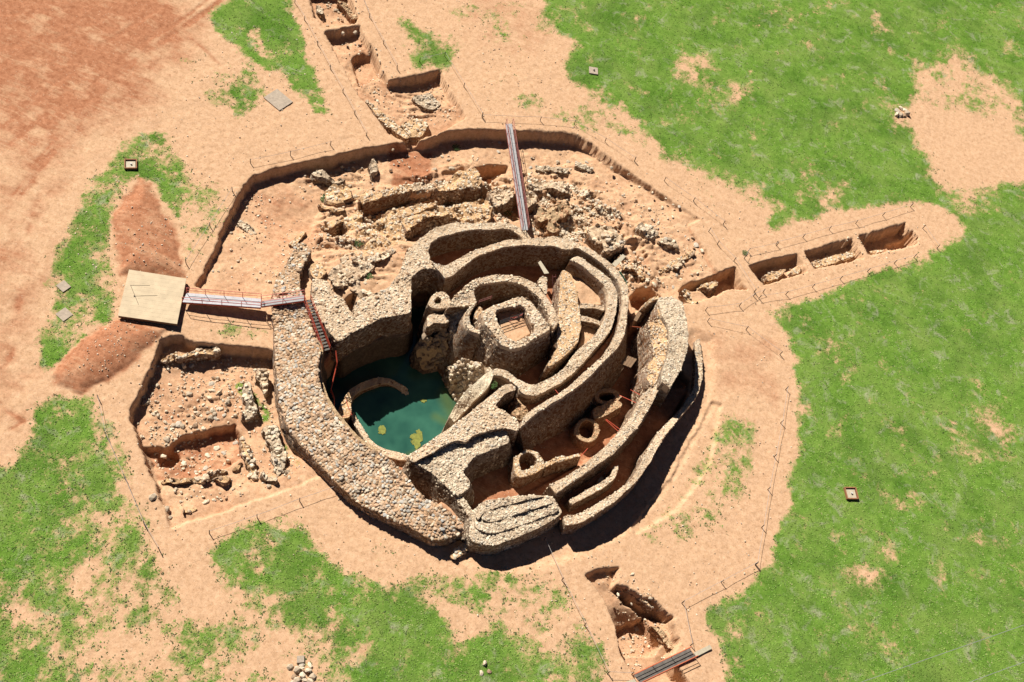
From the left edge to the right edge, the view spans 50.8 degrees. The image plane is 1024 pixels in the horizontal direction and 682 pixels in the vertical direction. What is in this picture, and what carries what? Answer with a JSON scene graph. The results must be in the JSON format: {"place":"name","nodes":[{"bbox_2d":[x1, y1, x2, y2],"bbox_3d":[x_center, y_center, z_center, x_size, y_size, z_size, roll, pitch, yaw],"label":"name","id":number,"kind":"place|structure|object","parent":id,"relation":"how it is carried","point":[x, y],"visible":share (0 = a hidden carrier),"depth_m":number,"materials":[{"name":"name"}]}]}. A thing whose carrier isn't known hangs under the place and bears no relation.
{"place":"outdoors","nodes":[
{"label":"outdoors","id":0,"kind":"place"},
{"bbox_2d":[326,305,456,454],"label":"water","id":1,"kind":"structure","parent":0,"point":[401,417],"depth_m":119.27,"materials":[{"name":"liquid"}]},
{"bbox_2d":[378,425,385,434],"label":"algae mat","id":2,"kind":"object","parent":1,"relation":"on","point":[382,429],"visible":1,"depth_m":117.13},
{"bbox_2d":[410,429,422,449],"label":"algae mat","id":3,"kind":"object","parent":1,"relation":"on","point":[417,439],"visible":1,"depth_m":117.42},
{"bbox_2d":[0,0,1023,681],"bbox_3d":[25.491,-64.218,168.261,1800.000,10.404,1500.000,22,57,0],"label":"ground","id":4,"kind":"structure","parent":0,"point":[88,88],"depth_m":122.00,"materials":[{"name":"soil"}]},
{"bbox_2d":[56,280,70,291],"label":"concrete pad","id":5,"kind":"object","parent":4,"relation":"on","point":[63,286],"visible":1,"depth_m":111.66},
{"bbox_2d":[56,307,72,321],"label":"concrete pad","id":6,"kind":"object","parent":4,"relation":"on","point":[64,314],"visible":1,"depth_m":110.05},
{"bbox_2d":[124,159,136,169],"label":"survey marker","id":7,"kind":"object","parent":4,"relation":"on","point":[129,164],"visible":1,"depth_m":121.04,"materials":[{"name":"stone"}]},
{"bbox_2d":[118,270,185,325],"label":"viewing platform","id":8,"kind":"structure","parent":4,"relation":"on","point":[152,297],"depth_m":112.36,"materials":[{"name":"brown wood"}]},
{"bbox_2d":[160,347,220,365],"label":"wall","id":9,"kind":"structure","parent":4,"relation":"on","point":[203,354],"depth_m":111.72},
{"bbox_2d":[161,469,227,485],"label":"wall","id":10,"kind":"structure","parent":4,"relation":"on","point":[210,475],"depth_m":104.59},
{"bbox_2d":[182,288,261,308],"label":"footbridge","id":11,"kind":"object","parent":4,"relation":"on","point":[220,300],"visible":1,"depth_m":113.54,"materials":[{"name":"red paint"}]},
{"bbox_2d":[213,475,230,486],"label":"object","id":12,"kind":"structure","parent":4,"relation":"on","point":[224,481],"depth_m":104.63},
{"bbox_2d":[232,462,241,472],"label":"rock","id":13,"kind":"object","parent":4,"relation":"on","point":[237,468],"depth_m":106.19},
{"bbox_2d":[237,220,256,234],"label":"ruined wall","id":14,"kind":"structure","parent":4,"relation":"on","point":[246,227],"depth_m":121.47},
{"bbox_2d":[238,435,257,481],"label":"wall","id":15,"kind":"structure","parent":4,"relation":"on","point":[245,453],"depth_m":106.55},
{"bbox_2d":[241,382,258,422],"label":"wall","id":16,"kind":"structure","parent":4,"relation":"on","point":[249,414],"depth_m":109.64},
{"bbox_2d":[255,368,269,397],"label":"wall","id":17,"kind":"structure","parent":4,"relation":"on","point":[262,379],"depth_m":111.71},
{"bbox_2d":[259,471,278,484],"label":"wall","id":18,"kind":"structure","parent":4,"relation":"on","point":[263,477],"depth_m":105.66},
{"bbox_2d":[261,425,287,475],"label":"wall","id":19,"kind":"structure","parent":4,"relation":"on","point":[270,434],"depth_m":107.62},
{"bbox_2d":[264,89,292,110],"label":"concrete pad","id":20,"kind":"object","parent":4,"relation":"on","point":[277,99],"visible":1,"depth_m":130.35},
{"bbox_2d":[273,243,311,294],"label":"wall block","id":21,"kind":"structure","parent":4,"relation":"on","point":[289,277],"depth_m":117.07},
{"bbox_2d":[288,231,306,246],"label":"ruined wall","id":22,"kind":"structure","parent":4,"relation":"on","point":[302,235],"depth_m":121.13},
{"bbox_2d":[308,262,326,280],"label":"boulder","id":23,"kind":"object","parent":4,"relation":"on","point":[317,270],"visible":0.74,"depth_m":118.10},
{"bbox_2d":[316,5,323,18],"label":"stone footing","id":24,"kind":"object","parent":4,"relation":"on","point":[319,12],"visible":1,"depth_m":140.39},
{"bbox_2d":[310,170,345,186],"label":"ruined wall","id":25,"kind":"structure","parent":4,"relation":"on","point":[323,177],"depth_m":126.81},
{"bbox_2d":[317,204,345,214],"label":"ruined wall","id":26,"kind":"structure","parent":4,"relation":"on","point":[322,208],"depth_m":124.67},
{"bbox_2d":[323,184,352,205],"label":"ruined wall","id":27,"kind":"structure","parent":4,"relation":"on","point":[339,194],"depth_m":126.06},
{"bbox_2d":[320,210,368,236],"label":"ruined wall","id":28,"kind":"structure","parent":4,"relation":"on","point":[338,227],"depth_m":123.76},
{"bbox_2d":[338,392,351,424],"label":"ledge","id":29,"kind":"object","parent":4,"relation":"on","point":[343,410],"visible":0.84,"depth_m":114.77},
{"bbox_2d":[337,1,357,24],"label":"stone footing","id":30,"kind":"object","parent":4,"relation":"on","point":[347,12],"visible":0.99,"depth_m":141.04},
{"bbox_2d":[327,252,373,303],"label":"ruined wall","id":31,"kind":"structure","parent":4,"relation":"on","point":[338,275],"depth_m":118.39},
{"bbox_2d":[331,187,376,201],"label":"ruined wall","id":32,"kind":"structure","parent":4,"relation":"on","point":[365,193],"depth_m":127.53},
{"bbox_2d":[346,261,374,285],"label":"ruined wall","id":33,"kind":"structure","parent":4,"relation":"on","point":[364,269],"depth_m":118.96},
{"bbox_2d":[271,289,464,547],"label":"rampart","id":34,"kind":"object","parent":4,"relation":"on","point":[330,448],"depth_m":106.84,"materials":[{"name":"stone"}]},
{"bbox_2d":[261,290,304,307],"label":"landing","id":35,"kind":"object","parent":34,"relation":"on","point":[282,301],"visible":0.98,"depth_m":114.25,"materials":[{"name":"red paint"}]},
{"bbox_2d":[304,295,330,350],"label":"stairway","id":36,"kind":"object","parent":34,"relation":"on","point":[310,314],"visible":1,"depth_m":114.00,"materials":[{"name":"red paint"}]},
{"bbox_2d":[330,351,337,406],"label":"pipe rail","id":37,"kind":"object","parent":34,"relation":"on","point":[331,391],"visible":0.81,"depth_m":113.76,"materials":[{"name":"metal"}]},
{"bbox_2d":[331,324,412,377],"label":"rock ledge","id":38,"kind":"object","parent":4,"relation":"on","point":[383,347],"visible":0.51,"depth_m":119.71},
{"bbox_2d":[367,159,378,180],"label":"ruined wall","id":39,"kind":"structure","parent":4,"relation":"on","point":[372,169],"depth_m":129.00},
{"bbox_2d":[351,247,395,265],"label":"ruined wall","id":40,"kind":"structure","parent":4,"relation":"on","point":[379,258],"depth_m":120.12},
{"bbox_2d":[310,250,441,361],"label":"rubble wall","id":41,"kind":"structure","parent":4,"relation":"on","point":[387,311],"depth_m":116.89,"materials":[{"name":"stone"}]},
{"bbox_2d":[347,377,408,467],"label":"curved wall","id":42,"kind":"structure","parent":4,"relation":"on","point":[398,459],"depth_m":116.47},
{"bbox_2d":[349,220,406,262],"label":"ruined wall","id":43,"kind":"structure","parent":4,"relation":"on","point":[390,235],"depth_m":122.94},
{"bbox_2d":[358,214,400,238],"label":"ruined wall","id":44,"kind":"structure","parent":4,"relation":"on","point":[392,217],"depth_m":124.25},
{"bbox_2d":[358,184,411,212],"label":"ruined wall","id":45,"kind":"structure","parent":4,"relation":"on","point":[396,195],"depth_m":127.92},
{"bbox_2d":[365,100,408,143],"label":"stone footing","id":46,"kind":"object","parent":4,"relation":"on","point":[397,131],"visible":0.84,"depth_m":132.62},
{"bbox_2d":[372,201,438,223],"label":"ruined wall","id":47,"kind":"structure","parent":4,"relation":"on","point":[420,208],"depth_m":126.93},
{"bbox_2d":[375,197,437,218],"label":"ruined wall","id":48,"kind":"structure","parent":4,"relation":"on","point":[418,201],"depth_m":130.19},
{"bbox_2d":[381,204,437,217],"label":"ruined wall","id":49,"kind":"structure","parent":4,"relation":"on","point":[400,210],"depth_m":126.53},
{"bbox_2d":[400,118,428,141],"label":"stone footing","id":50,"kind":"object","parent":4,"relation":"on","point":[416,130],"visible":0.94,"depth_m":132.99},
{"bbox_2d":[411,93,440,112],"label":"stone footing","id":51,"kind":"object","parent":4,"relation":"on","point":[428,102],"visible":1,"depth_m":135.98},
{"bbox_2d":[409,328,448,373],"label":"rock outcrop","id":52,"kind":"object","parent":4,"relation":"on","point":[428,353],"visible":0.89,"depth_m":120.40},
{"bbox_2d":[411,179,448,194],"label":"ruined wall","id":53,"kind":"structure","parent":4,"relation":"on","point":[425,186],"depth_m":130.10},
{"bbox_2d":[417,292,450,337],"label":"turret","id":54,"kind":"object","parent":4,"relation":"on","point":[442,300],"visible":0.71,"depth_m":119.37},
{"bbox_2d":[417,313,450,341],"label":"turret ledge","id":55,"kind":"object","parent":4,"relation":"on","point":[434,324],"visible":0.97,"depth_m":118.71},
{"bbox_2d":[400,199,492,240],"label":"ruined wall","id":56,"kind":"structure","parent":4,"relation":"on","point":[480,211],"depth_m":126.96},
{"bbox_2d":[431,168,481,204],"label":"ruined wall","id":57,"kind":"structure","parent":4,"relation":"on","point":[461,185],"depth_m":130.63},
{"bbox_2d":[402,431,513,506],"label":"wall block","id":58,"kind":"structure","parent":4,"relation":"on","point":[455,470],"depth_m":108.95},
{"bbox_2d":[437,301,479,376],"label":"parapet wall","id":59,"kind":"structure","parent":4,"relation":"on","point":[464,340],"depth_m":118.48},
{"bbox_2d":[450,543,467,559],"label":"block pile","id":60,"kind":"object","parent":4,"relation":"on","point":[460,551],"visible":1,"depth_m":105.36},
{"bbox_2d":[403,384,518,468],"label":"wall block","id":61,"kind":"structure","parent":4,"relation":"on","point":[489,414],"depth_m":110.83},
{"bbox_2d":[449,495,472,523],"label":"wall spur","id":62,"kind":"object","parent":4,"relation":"on","point":[460,507],"depth_m":107.16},
{"bbox_2d":[447,290,475,343],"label":"rubble slope","id":63,"kind":"structure","parent":4,"relation":"on","point":[455,318],"depth_m":119.19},
{"bbox_2d":[442,358,490,400],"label":"talus","id":64,"kind":"structure","parent":4,"relation":"on","point":[460,378],"depth_m":118.94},
{"bbox_2d":[441,370,493,432],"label":"plastered wall","id":65,"kind":"structure","parent":4,"relation":"on","point":[474,395],"depth_m":114.34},
{"bbox_2d":[405,222,530,258],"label":"ring wall","id":66,"kind":"structure","parent":4,"relation":"on","point":[446,238],"depth_m":124.58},
{"bbox_2d":[470,307,482,325],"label":"stub wall","id":67,"kind":"structure","parent":4,"relation":"on","point":[478,311],"depth_m":118.42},
{"bbox_2d":[51,0,936,668],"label":"rubble","id":68,"kind":"object","parent":4,"relation":"on","point":[599,204],"visible":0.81,"depth_m":126.28,"materials":[{"name":"stone"}]},
{"bbox_2d":[485,189,513,215],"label":"ruined wall","id":69,"kind":"structure","parent":4,"relation":"on","point":[501,201],"depth_m":130.69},
{"bbox_2d":[444,274,558,346],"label":"ring wall","id":70,"kind":"structure","parent":4,"relation":"on","point":[499,288],"depth_m":120.07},
{"bbox_2d":[471,297,549,376],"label":"tower","id":71,"kind":"structure","parent":4,"relation":"on","point":[496,347],"depth_m":117.21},
{"bbox_2d":[0,1,1022,681],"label":"sparse weeds","id":72,"kind":"object","parent":4,"relation":"on","point":[384,547],"visible":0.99,"depth_m":102.89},
{"bbox_2d":[461,494,561,555],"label":"bastion","id":73,"kind":"object","parent":4,"relation":"on","point":[491,527],"visible":0.98,"depth_m":106.23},
{"bbox_2d":[0,0,1023,681],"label":"grass","id":74,"kind":"structure","parent":4,"relation":"on","point":[522,664],"depth_m":113.34,"materials":[{"name":"plant"}]},
{"bbox_2d":[503,399,528,422],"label":"rubble heap","id":75,"kind":"object","parent":4,"relation":"on","point":[517,409],"visible":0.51,"depth_m":114.26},
{"bbox_2d":[505,118,529,231],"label":"footbridge","id":76,"kind":"object","parent":4,"relation":"on","point":[514,160],"visible":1,"depth_m":130.19,"materials":[{"name":"red paint"}]},
{"bbox_2d":[507,449,544,487],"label":"silo","id":77,"kind":"object","parent":4,"relation":"on","point":[518,477],"visible":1,"depth_m":111.91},
{"bbox_2d":[431,236,628,451],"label":"ring wall","id":78,"kind":"structure","parent":4,"relation":"on","point":[570,406],"depth_m":121.01,"materials":[{"name":"stone"}]},
{"bbox_2d":[523,190,536,215],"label":"ruined wall","id":79,"kind":"structure","parent":4,"relation":"on","point":[530,199],"depth_m":131.18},
{"bbox_2d":[536,276,547,294],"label":"wall stump","id":80,"kind":"object","parent":4,"relation":"on","point":[542,281],"visible":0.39,"depth_m":121.96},
{"bbox_2d":[538,261,548,273],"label":"plank","id":81,"kind":"object","parent":4,"relation":"on","point":[543,268],"visible":1,"depth_m":124.09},
{"bbox_2d":[527,181,572,198],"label":"ruined wall","id":82,"kind":"structure","parent":4,"relation":"on","point":[558,189],"depth_m":133.07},
{"bbox_2d":[533,204,568,228],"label":"ruined wall","id":83,"kind":"structure","parent":4,"relation":"on","point":[542,216],"depth_m":130.72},
{"bbox_2d":[543,218,559,237],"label":"ruined wall","id":84,"kind":"structure","parent":4,"relation":"on","point":[552,228],"depth_m":129.39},
{"bbox_2d":[486,256,617,404],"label":"ring wall","id":85,"kind":"structure","parent":4,"relation":"on","point":[599,283],"depth_m":118.25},
{"bbox_2d":[579,303,603,318],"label":"cross wall","id":86,"kind":"structure","parent":85,"relation":"attached to","point":[592,311],"depth_m":121.97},
{"bbox_2d":[535,165,568,175],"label":"ruined wall","id":87,"kind":"structure","parent":4,"relation":"on","point":[559,170],"depth_m":135.44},
{"bbox_2d":[538,270,580,381],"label":"rubble wall","id":88,"kind":"structure","parent":4,"relation":"on","point":[564,300],"depth_m":119.96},
{"bbox_2d":[542,454,579,477],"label":"wall","id":89,"kind":"structure","parent":4,"relation":"on","point":[559,464],"depth_m":113.45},
{"bbox_2d":[556,198,570,216],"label":"ruined wall","id":90,"kind":"structure","parent":4,"relation":"on","point":[558,202],"depth_m":131.86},
{"bbox_2d":[574,161,593,173],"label":"ruined wall","id":91,"kind":"structure","parent":4,"relation":"on","point":[580,166],"depth_m":136.21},
{"bbox_2d":[569,418,599,449],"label":"silo","id":92,"kind":"object","parent":4,"relation":"on","point":[578,440],"visible":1,"depth_m":116.83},
{"bbox_2d":[580,316,600,329],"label":"cross wall","id":93,"kind":"structure","parent":4,"relation":"on","point":[589,322],"depth_m":120.89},
{"bbox_2d":[564,466,617,511],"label":"partition wall","id":94,"kind":"structure","parent":4,"relation":"on","point":[591,493],"depth_m":110.69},
{"bbox_2d":[589,66,597,74],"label":"survey marker","id":95,"kind":"object","parent":4,"relation":"on","point":[593,70],"visible":1,"depth_m":143.86,"materials":[{"name":"concrete"}]},
{"bbox_2d":[542,382,658,502],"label":"wall","id":96,"kind":"structure","parent":4,"relation":"on","point":[607,455],"depth_m":112.52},
{"bbox_2d":[587,401,621,425],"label":"silo buttress","id":97,"kind":"structure","parent":4,"relation":"on","point":[600,415],"depth_m":118.54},
{"bbox_2d":[585,223,625,263],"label":"ruined wall","id":98,"kind":"structure","parent":4,"relation":"on","point":[608,242],"depth_m":129.57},
{"bbox_2d":[612,254,625,266],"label":"plank","id":99,"kind":"object","parent":98,"relation":"on","point":[618,260],"visible":0.93,"depth_m":127.48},
{"bbox_2d":[592,388,621,409],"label":"silo","id":100,"kind":"object","parent":4,"relation":"on","point":[609,395],"visible":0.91,"depth_m":119.70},
{"bbox_2d":[620,355,636,367],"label":"board cover","id":101,"kind":"object","parent":4,"relation":"on","point":[626,360],"visible":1,"depth_m":119.87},
{"bbox_2d":[558,339,702,534],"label":"wall","id":102,"kind":"structure","parent":4,"relation":"on","point":[570,524],"depth_m":112.31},
{"bbox_2d":[620,264,645,283],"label":"ruined wall","id":103,"kind":"structure","parent":4,"relation":"on","point":[636,273],"depth_m":128.81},
{"bbox_2d":[615,587,651,612],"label":"stone footing","id":104,"kind":"object","parent":4,"relation":"on","point":[644,605],"visible":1,"depth_m":107.90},
{"bbox_2d":[634,222,658,240],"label":"rock","id":105,"kind":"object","parent":4,"relation":"on","point":[647,232],"depth_m":131.60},
{"bbox_2d":[637,296,658,325],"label":"arched wall","id":106,"kind":"structure","parent":4,"relation":"on","point":[647,307],"depth_m":123.26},
{"bbox_2d":[630,303,668,405],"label":"earth bank","id":107,"kind":"structure","parent":4,"relation":"on","point":[649,343],"depth_m":120.40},
{"bbox_2d":[647,626,672,651],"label":"stone footing","id":108,"kind":"object","parent":4,"relation":"on","point":[664,640],"visible":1,"depth_m":106.65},
{"bbox_2d":[633,646,697,681],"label":"footbridge","id":109,"kind":"object","parent":4,"relation":"on","point":[666,664],"visible":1,"depth_m":103.76,"materials":[{"name":"orange paint"}]},
{"bbox_2d":[657,237,678,251],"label":"rock","id":110,"kind":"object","parent":4,"relation":"on","point":[668,243],"depth_m":131.48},
{"bbox_2d":[649,296,688,406],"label":"wall","id":111,"kind":"structure","parent":4,"relation":"on","point":[673,316],"depth_m":118.82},
{"bbox_2d":[658,250,692,273],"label":"ruined wall","id":112,"kind":"structure","parent":4,"relation":"on","point":[668,267],"depth_m":130.46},
{"bbox_2d":[671,251,694,271],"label":"ruined wall","id":113,"kind":"structure","parent":4,"relation":"on","point":[679,264],"depth_m":130.30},
{"bbox_2d":[678,289,697,303],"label":"ruined wall","id":114,"kind":"structure","parent":4,"relation":"on","point":[684,296],"depth_m":127.76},
{"bbox_2d":[694,645,711,655],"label":"plank","id":115,"kind":"object","parent":4,"relation":"on","point":[702,650],"visible":1,"depth_m":105.43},
{"bbox_2d":[696,281,717,297],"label":"ruined wall","id":116,"kind":"structure","parent":4,"relation":"on","point":[707,290],"depth_m":129.34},
{"bbox_2d":[760,269,785,284],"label":"stone footing","id":117,"kind":"object","parent":4,"relation":"on","point":[772,277],"visible":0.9,"depth_m":133.01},
{"bbox_2d":[787,266,800,277],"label":"stone footing","id":118,"kind":"object","parent":4,"relation":"on","point":[794,272],"visible":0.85,"depth_m":133.76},
{"bbox_2d":[811,251,855,268],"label":"stone footing","id":119,"kind":"object","parent":4,"relation":"on","point":[841,258],"visible":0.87,"depth_m":136.41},
{"bbox_2d":[843,487,858,499],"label":"survey marker","id":120,"kind":"object","parent":4,"relation":"on","point":[851,493],"visible":1,"depth_m":118.14,"materials":[{"name":"stone"}]},
{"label":"fence post","id":121,"kind":"object","parent":4,"relation":"on","visible":0},
{"bbox_2d":[546,540,632,672],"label":"fence rope","id":122,"kind":"object","parent":121,"relation":"attached to","point":[582,616],"visible":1,"depth_m":104.23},
{"bbox_2d":[862,625,1022,681],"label":"overhead cable","id":123,"kind":"object","parent":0,"point":[942,653],"visible":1,"depth_m":102.93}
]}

